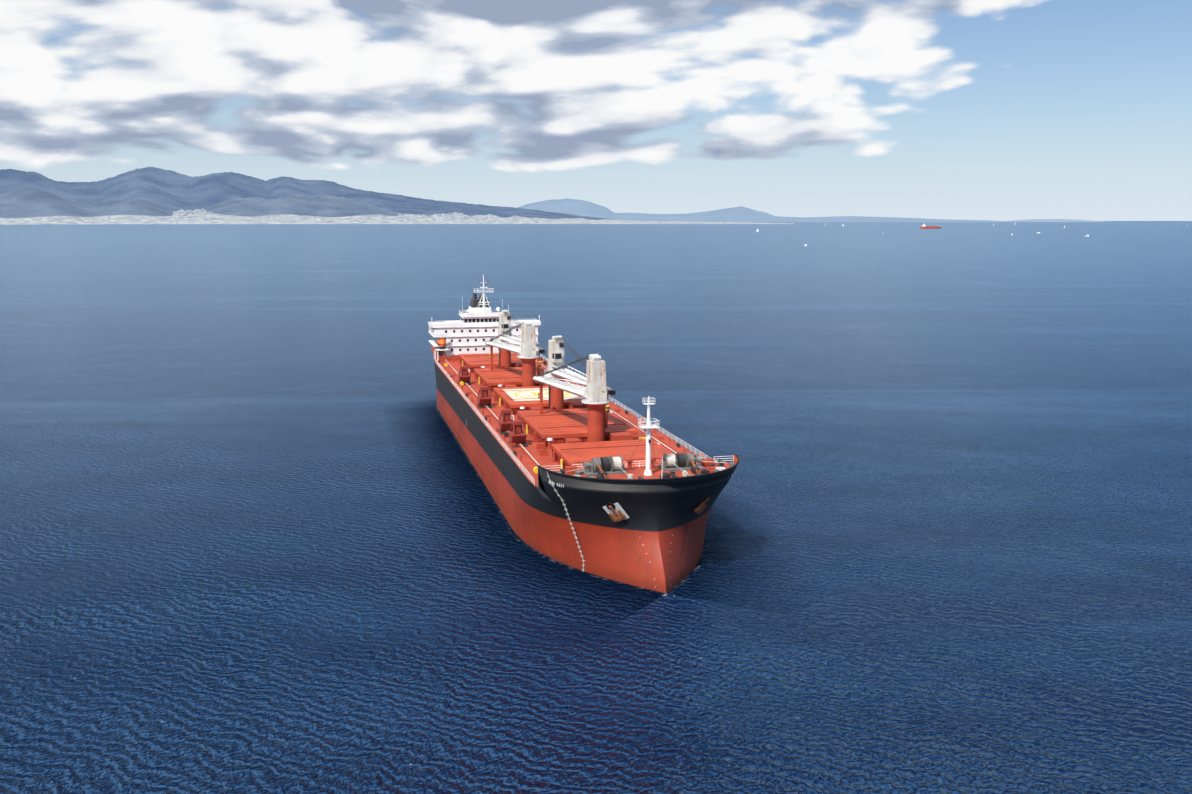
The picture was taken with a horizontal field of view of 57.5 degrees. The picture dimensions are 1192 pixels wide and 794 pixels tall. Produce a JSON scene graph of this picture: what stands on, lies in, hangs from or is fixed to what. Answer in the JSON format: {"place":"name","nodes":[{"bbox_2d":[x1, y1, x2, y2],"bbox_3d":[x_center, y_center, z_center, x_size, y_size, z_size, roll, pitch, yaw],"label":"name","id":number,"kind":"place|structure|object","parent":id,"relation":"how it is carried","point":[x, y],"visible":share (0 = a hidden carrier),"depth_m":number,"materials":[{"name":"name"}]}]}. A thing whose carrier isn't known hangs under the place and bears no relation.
{"place":"outdoors","nodes":[
{"label":"outdoors","id":0,"kind":"place"},
{"bbox_2d":[0,186,590,219],"bbox_3d":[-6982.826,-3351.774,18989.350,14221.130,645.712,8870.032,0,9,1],"label":"foothills","id":1,"kind":"structure","parent":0,"point":[30,201],"depth_m":18613.06,"materials":[{"name":"blue stone"}]},
{"bbox_2d":[0,167,616,219],"bbox_3d":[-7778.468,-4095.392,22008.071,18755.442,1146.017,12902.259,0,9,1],"label":"mountain range","id":2,"kind":"structure","parent":0,"point":[174,189],"depth_m":21564.20,"materials":[{"name":"blue stone"}]},
{"bbox_2d":[0,209,793,224],"bbox_3d":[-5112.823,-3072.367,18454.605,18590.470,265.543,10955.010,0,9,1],"label":"coastal city","id":3,"kind":"object","parent":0,"point":[199,216],"visible":0.79,"depth_m":17245.79},
{"bbox_2d":[0,221,1191,793],"bbox_3d":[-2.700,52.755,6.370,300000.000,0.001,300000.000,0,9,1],"label":"sea","id":4,"kind":"structure","parent":0,"point":[954,497],"depth_m":195.51,"materials":[{"name":"blue liquid"}]},
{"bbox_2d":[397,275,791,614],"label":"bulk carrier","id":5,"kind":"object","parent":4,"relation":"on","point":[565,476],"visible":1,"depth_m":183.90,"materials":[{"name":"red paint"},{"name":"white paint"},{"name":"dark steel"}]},
{"bbox_2d":[920,224,940,228],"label":"distant ship","id":6,"kind":"object","parent":4,"relation":"on","point":[929,227],"visible":0.92,"depth_m":7128.86,"materials":[{"name":"red paint"}]},
{"bbox_2d":[0,0,1191,220],"label":"sky","id":7,"kind":"structure","parent":0,"point":[996,110],"materials":[{"name":"white"}]},
{"bbox_2d":[518,198,999,221],"bbox_3d":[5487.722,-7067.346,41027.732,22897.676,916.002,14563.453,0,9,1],"label":"mountain range","id":8,"kind":"structure","parent":0,"point":[591,209],"depth_m":39083.17,"materials":[{"name":"blue stone"}]},
{"bbox_2d":[1000,219,1104,221],"bbox_3d":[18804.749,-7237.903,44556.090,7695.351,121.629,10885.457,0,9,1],"label":"island","id":9,"kind":"structure","parent":0,"point":[1051,220],"depth_m":42110.02,"materials":[{"name":"blue"}]}
]}

